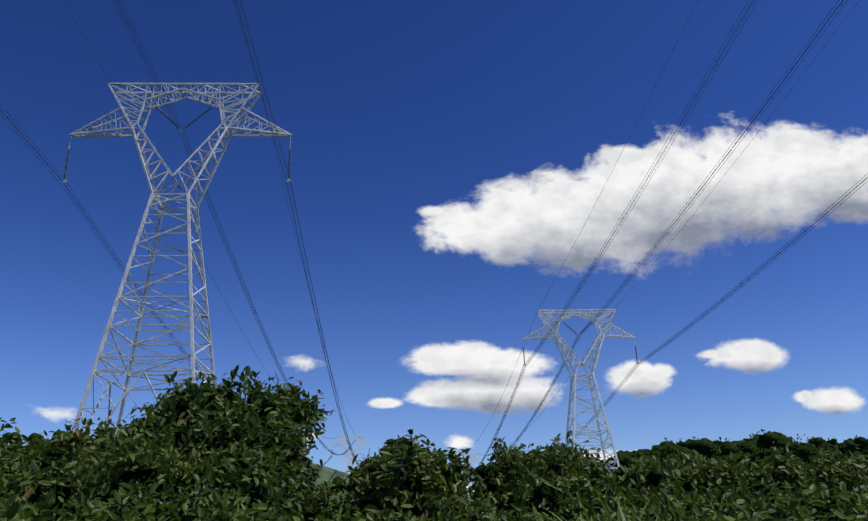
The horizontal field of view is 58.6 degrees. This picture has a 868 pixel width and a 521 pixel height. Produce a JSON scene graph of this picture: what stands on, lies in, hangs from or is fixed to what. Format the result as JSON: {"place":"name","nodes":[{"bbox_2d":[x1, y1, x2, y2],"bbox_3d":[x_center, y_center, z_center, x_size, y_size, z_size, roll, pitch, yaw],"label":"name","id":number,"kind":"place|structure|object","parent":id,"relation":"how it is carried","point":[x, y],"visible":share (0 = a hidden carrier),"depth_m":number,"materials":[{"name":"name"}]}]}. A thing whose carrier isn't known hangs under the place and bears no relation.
{"place":"outdoors","nodes":[
{"label":"outdoors","id":0,"kind":"place"},
{"bbox_2d":[3,447,814,516],"bbox_3d":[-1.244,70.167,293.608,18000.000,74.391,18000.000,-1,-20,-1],"label":"ground","id":1,"kind":"structure","parent":0,"point":[327,474],"depth_m":442.40,"materials":[{"name":"green plant"}]},
{"bbox_2d":[0,473,23,511],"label":"shrub","id":2,"kind":"object","parent":1,"relation":"on","point":[7,493],"visible":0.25,"depth_m":16.71,"materials":[{"name":"green plant"}]},
{"bbox_2d":[0,417,27,474],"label":"bush","id":3,"kind":"object","parent":1,"relation":"on","point":[6,464],"visible":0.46,"depth_m":20.07,"materials":[{"name":"green plant"}]},
{"bbox_2d":[0,449,44,514],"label":"shrub","id":4,"kind":"object","parent":1,"relation":"on","point":[23,472],"visible":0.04,"depth_m":18.48,"materials":[{"name":"green plant"}]},
{"bbox_2d":[0,426,64,469],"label":"bush","id":5,"kind":"object","parent":1,"relation":"on","point":[5,441],"depth_m":24.79,"materials":[{"name":"green plant"}]},
{"bbox_2d":[1,441,107,475],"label":"bush","id":6,"kind":"object","parent":1,"relation":"on","point":[50,458],"visible":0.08,"depth_m":22.65,"materials":[{"name":"green plant"}]},
{"bbox_2d":[0,485,131,520],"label":"shrub","id":7,"kind":"object","parent":1,"relation":"on","point":[13,509],"visible":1,"depth_m":6.87,"materials":[{"name":"green plant"}]},
{"bbox_2d":[4,446,138,519],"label":"shrub","id":8,"kind":"object","parent":1,"relation":"on","point":[43,485],"visible":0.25,"depth_m":15.78,"materials":[{"name":"green plant"}]},
{"bbox_2d":[51,418,105,474],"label":"bush","id":9,"kind":"object","parent":1,"relation":"on","point":[76,437],"visible":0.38,"depth_m":22.98,"materials":[{"name":"green plant"}]},
{"bbox_2d":[21,409,136,462],"bbox_3d":[-11.759,7.574,26.011,4.841,5.013,4.600,-1,-20,-1],"label":"bush","id":10,"kind":"object","parent":1,"relation":"on","point":[101,439],"visible":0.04,"depth_m":25.91,"materials":[{"name":"green plant"}]},
{"bbox_2d":[0,481,187,520],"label":"shrub","id":11,"kind":"object","parent":1,"relation":"on","point":[48,500],"visible":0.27,"depth_m":11.34,"materials":[{"name":"green plant"}]},
{"bbox_2d":[103,400,172,451],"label":"bush","id":12,"kind":"object","parent":1,"relation":"on","point":[155,406],"depth_m":31.47,"materials":[{"name":"green plant"}]},
{"bbox_2d":[116,404,169,447],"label":"bush","id":13,"kind":"object","parent":1,"relation":"on","point":[141,425],"visible":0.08,"depth_m":29.61,"materials":[{"name":"green plant"}]},
{"bbox_2d":[108,428,211,469],"bbox_3d":[-6.853,6.226,19.318,2.936,3.857,3.540,-1,-20,-1],"label":"shrub","id":14,"kind":"object","parent":1,"relation":"on","point":[135,431],"visible":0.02,"depth_m":19.21,"materials":[{"name":"green plant"}]},
{"bbox_2d":[58,469,284,520],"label":"shrub","id":15,"kind":"object","parent":1,"relation":"on","point":[203,509],"visible":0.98,"depth_m":9.13,"materials":[{"name":"green plant"}]},
{"bbox_2d":[61,83,291,437],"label":"tower","id":16,"kind":"structure","parent":1,"relation":"on","point":[188,223],"depth_m":89.44,"materials":[{"name":"metal"}]},
{"bbox_2d":[0,0,369,469],"label":"line","id":17,"kind":"object","parent":16,"relation":"hanging from","point":[330,451],"visible":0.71,"depth_m":106.12,"materials":[{"name":"grey metal"}]},
{"bbox_2d":[59,420,315,520],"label":"shrub","id":18,"kind":"object","parent":1,"relation":"on","point":[238,466],"visible":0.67,"depth_m":14.70,"materials":[{"name":"green plant"}]},
{"bbox_2d":[148,391,325,502],"bbox_3d":[-5.436,6.261,21.319,4.699,4.908,4.970,-1,-20,-1],"label":"shrub","id":19,"kind":"object","parent":1,"relation":"on","point":[199,432],"visible":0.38,"depth_m":20.62,"materials":[{"name":"green plant"}]},
{"bbox_2d":[140,365,335,486],"bbox_3d":[-6.368,6.522,24.636,6.025,6.302,4.896,7,-21,-21],"label":"bush","id":20,"kind":"object","parent":1,"relation":"on","point":[193,400],"visible":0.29,"depth_m":24.37,"materials":[{"name":"green plant"}]},
{"bbox_2d":[273,447,312,500],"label":"bush","id":21,"kind":"object","parent":1,"relation":"on","point":[291,493],"visible":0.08,"depth_m":28.13,"materials":[{"name":"green plant"}]},
{"bbox_2d":[239,502,365,520],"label":"shrub","id":22,"kind":"object","parent":1,"relation":"on","point":[290,517],"visible":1,"depth_m":8.02,"materials":[{"name":"green plant"}]},
{"bbox_2d":[270,489,357,520],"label":"shrub","id":23,"kind":"object","parent":1,"relation":"on","point":[310,516],"visible":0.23,"depth_m":22.06,"materials":[{"name":"green plant"}]},
{"bbox_2d":[287,481,343,520],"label":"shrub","id":24,"kind":"object","parent":1,"relation":"on","point":[323,496],"visible":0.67,"depth_m":22.26,"materials":[{"name":"green plant"}]},
{"bbox_2d":[250,497,428,520],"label":"shrub","id":25,"kind":"object","parent":1,"relation":"on","point":[347,512],"visible":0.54,"depth_m":14.06,"materials":[{"name":"green plant"}]},
{"bbox_2d":[332,436,369,472],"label":"tower","id":26,"kind":"structure","parent":1,"relation":"on","point":[357,446],"depth_m":542.56,"materials":[{"name":"grey metal"}]},
{"bbox_2d":[335,439,466,520],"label":"shrub","id":27,"kind":"object","parent":1,"relation":"on","point":[375,472],"visible":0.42,"depth_m":18.86,"materials":[{"name":"green plant"}]},
{"bbox_2d":[341,429,489,520],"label":"bush","id":28,"kind":"object","parent":1,"relation":"on","point":[423,497],"visible":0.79,"depth_m":14.99,"materials":[{"name":"green plant"}]},
{"bbox_2d":[360,493,506,520],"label":"shrub","id":29,"kind":"object","parent":1,"relation":"on","point":[379,515],"visible":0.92,"depth_m":13.76,"materials":[{"name":"green plant"}]},
{"bbox_2d":[0,426,867,498],"bbox_3d":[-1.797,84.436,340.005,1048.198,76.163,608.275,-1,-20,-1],"label":"forest","id":30,"kind":"object","parent":1,"relation":"on","point":[756,447],"visible":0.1,"depth_m":293.69,"materials":[{"name":"green plant"}]},
{"bbox_2d":[431,447,476,518],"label":"bush","id":31,"kind":"object","parent":1,"relation":"on","point":[467,473],"visible":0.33,"depth_m":19.30,"materials":[{"name":"green plant"}]},
{"bbox_2d":[463,487,496,514],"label":"bush","id":32,"kind":"object","parent":1,"relation":"on","point":[470,503],"visible":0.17,"depth_m":23.61,"materials":[{"name":"green plant"}]},
{"bbox_2d":[459,497,510,520],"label":"shrub","id":33,"kind":"object","parent":1,"relation":"on","point":[462,504],"visible":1,"depth_m":8.26,"materials":[{"name":"green plant"}]},
{"bbox_2d":[463,445,542,515],"bbox_3d":[2.597,8.761,28.440,3.510,3.918,3.150,-1,-20,-1],"label":"bush","id":34,"kind":"object","parent":1,"relation":"on","point":[497,485],"visible":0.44,"depth_m":28.07,"materials":[{"name":"green plant"}]},
{"bbox_2d":[490,437,547,499],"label":"bush","id":35,"kind":"object","parent":1,"relation":"on","point":[514,460],"visible":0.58,"depth_m":26.38,"materials":[{"name":"green plant"}]},
{"bbox_2d":[467,491,577,520],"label":"shrub","id":36,"kind":"object","parent":1,"relation":"on","point":[524,515],"visible":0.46,"depth_m":17.93,"materials":[{"name":"green plant"}]},
{"bbox_2d":[491,434,589,482],"bbox_3d":[4.068,9.250,30.602,4.333,4.206,4.707,-9,-21,20],"label":"bush","id":37,"kind":"object","parent":1,"relation":"on","point":[556,468],"visible":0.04,"depth_m":29.62,"materials":[{"name":"green plant"}]},
{"bbox_2d":[530,432,590,488],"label":"bush","id":38,"kind":"object","parent":1,"relation":"on","point":[562,449],"visible":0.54,"depth_m":27.67,"materials":[{"name":"green plant"}]},
{"bbox_2d":[502,464,628,520],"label":"shrub","id":39,"kind":"object","parent":1,"relation":"on","point":[552,496],"visible":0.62,"depth_m":20.52,"materials":[{"name":"green plant"}]},
{"bbox_2d":[537,510,609,520],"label":"grass","id":40,"kind":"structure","parent":1,"relation":"on","point":[593,517],"depth_m":9.80,"materials":[{"name":"green plant"}]},
{"bbox_2d":[546,430,610,490],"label":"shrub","id":41,"kind":"object","parent":1,"relation":"on","point":[593,466],"visible":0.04,"depth_m":31.72,"materials":[{"name":"green plant"}]},
{"bbox_2d":[522,309,638,489],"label":"tower","id":42,"kind":"structure","parent":1,"relation":"on","point":[596,356],"depth_m":176.87,"materials":[{"name":"metal"}]},
{"bbox_2d":[463,0,867,479],"label":"line","id":43,"kind":"object","parent":42,"relation":"attached to","point":[517,439],"visible":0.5,"depth_m":116.02,"materials":[{"name":"grey metal"}]},
{"bbox_2d":[501,486,671,520],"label":"shrub","id":44,"kind":"object","parent":1,"relation":"on","point":[613,508],"visible":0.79,"depth_m":13.59,"materials":[{"name":"green plant"}]},
{"bbox_2d":[576,493,657,520],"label":"grass","id":45,"kind":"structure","parent":1,"relation":"on","point":[621,512],"depth_m":10.54,"materials":[{"name":"green plant"}]},
{"bbox_2d":[543,490,696,520],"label":"grass","id":46,"kind":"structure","parent":1,"relation":"on","point":[618,515],"depth_m":12.22,"materials":[{"name":"green plant"}]},
{"bbox_2d":[579,447,688,494],"bbox_3d":[6.288,7.703,24.212,3.856,3.582,3.558,-1,-20,-1],"label":"bush","id":47,"kind":"object","parent":1,"relation":"on","point":[653,476],"visible":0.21,"depth_m":23.85,"materials":[{"name":"green plant"}]},
{"bbox_2d":[576,464,716,519],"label":"shrub","id":48,"kind":"object","parent":1,"relation":"on","point":[634,496],"visible":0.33,"depth_m":20.60,"materials":[{"name":"green plant"}]},
{"bbox_2d":[628,448,685,486],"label":"bush","id":49,"kind":"object","parent":1,"relation":"on","point":[670,461],"visible":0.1,"depth_m":25.23,"materials":[{"name":"green plant"}]},
{"bbox_2d":[580,499,766,520],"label":"shrub","id":50,"kind":"object","parent":1,"relation":"on","point":[677,513],"visible":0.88,"depth_m":9.66,"materials":[{"name":"green plant"}]},
{"bbox_2d":[625,492,721,520],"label":"shrub","id":51,"kind":"object","parent":1,"relation":"on","point":[675,505],"visible":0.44,"depth_m":12.56,"materials":[{"name":"green plant"}]},
{"bbox_2d":[651,449,725,486],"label":"bush","id":52,"kind":"object","parent":1,"relation":"on","point":[686,457],"visible":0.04,"depth_m":27.39,"materials":[{"name":"green plant"}]},
{"bbox_2d":[686,448,759,495],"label":"bush","id":53,"kind":"object","parent":1,"relation":"on","point":[712,472],"visible":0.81,"depth_m":22.54,"materials":[{"name":"green plant"}]},
{"bbox_2d":[644,465,825,520],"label":"shrub","id":54,"kind":"object","parent":1,"relation":"on","point":[719,498],"visible":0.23,"depth_m":19.12,"materials":[{"name":"green plant"}]},
{"bbox_2d":[670,451,818,501],"bbox_3d":[9.806,8.118,25.078,5.568,3.605,5.236,-1,-20,-1],"label":"bush","id":55,"kind":"object","parent":1,"relation":"on","point":[686,485],"visible":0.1,"depth_m":24.31,"materials":[{"name":"green plant"}]},
{"bbox_2d":[675,483,830,520],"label":"shrub","id":56,"kind":"object","parent":1,"relation":"on","point":[793,508],"visible":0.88,"depth_m":11.71,"materials":[{"name":"green plant"}]},
{"bbox_2d":[740,441,802,499],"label":"bush","id":57,"kind":"object","parent":1,"relation":"on","point":[783,463],"visible":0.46,"depth_m":23.96,"materials":[{"name":"green plant"}]},
{"bbox_2d":[716,495,867,520],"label":"shrub","id":58,"kind":"object","parent":1,"relation":"on","point":[860,500],"visible":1,"depth_m":7.90,"materials":[{"name":"green plant"}]},
{"bbox_2d":[752,476,867,520],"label":"shrub","id":59,"kind":"object","parent":1,"relation":"on","point":[825,502],"visible":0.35,"depth_m":16.66,"materials":[{"name":"green plant"}]},
{"bbox_2d":[790,448,867,500],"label":"bush","id":60,"kind":"object","parent":1,"relation":"on","point":[811,482],"depth_m":25.63,"materials":[{"name":"green plant"}]},
{"bbox_2d":[797,449,867,491],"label":"bush","id":61,"kind":"object","parent":1,"relation":"on","point":[831,466],"visible":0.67,"depth_m":20.63,"materials":[{"name":"green plant"}]},
{"bbox_2d":[808,444,867,496],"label":"bush","id":62,"kind":"object","parent":1,"relation":"on","point":[811,457],"visible":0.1,"depth_m":22.75,"materials":[{"name":"green plant"}]},
{"bbox_2d":[823,492,867,520],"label":"shrub","id":63,"kind":"object","parent":1,"relation":"on","point":[847,513],"visible":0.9,"depth_m":10.75,"materials":[{"name":"green plant"}]},
{"bbox_2d":[825,476,867,494],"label":"shrub","id":64,"kind":"object","parent":1,"relation":"on","point":[858,482],"visible":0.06,"depth_m":20.53,"materials":[{"name":"green plant"}]},
{"bbox_2d":[0,0,867,487],"label":"sky","id":65,"kind":"structure","parent":0,"point":[449,158],"materials":[{"name":"blue"}]},
{"bbox_2d":[455,453,481,494],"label":"tower","id":66,"kind":"structure","parent":0,"point":[473,460],"depth_m":583.50,"materials":[{"name":"grey"}]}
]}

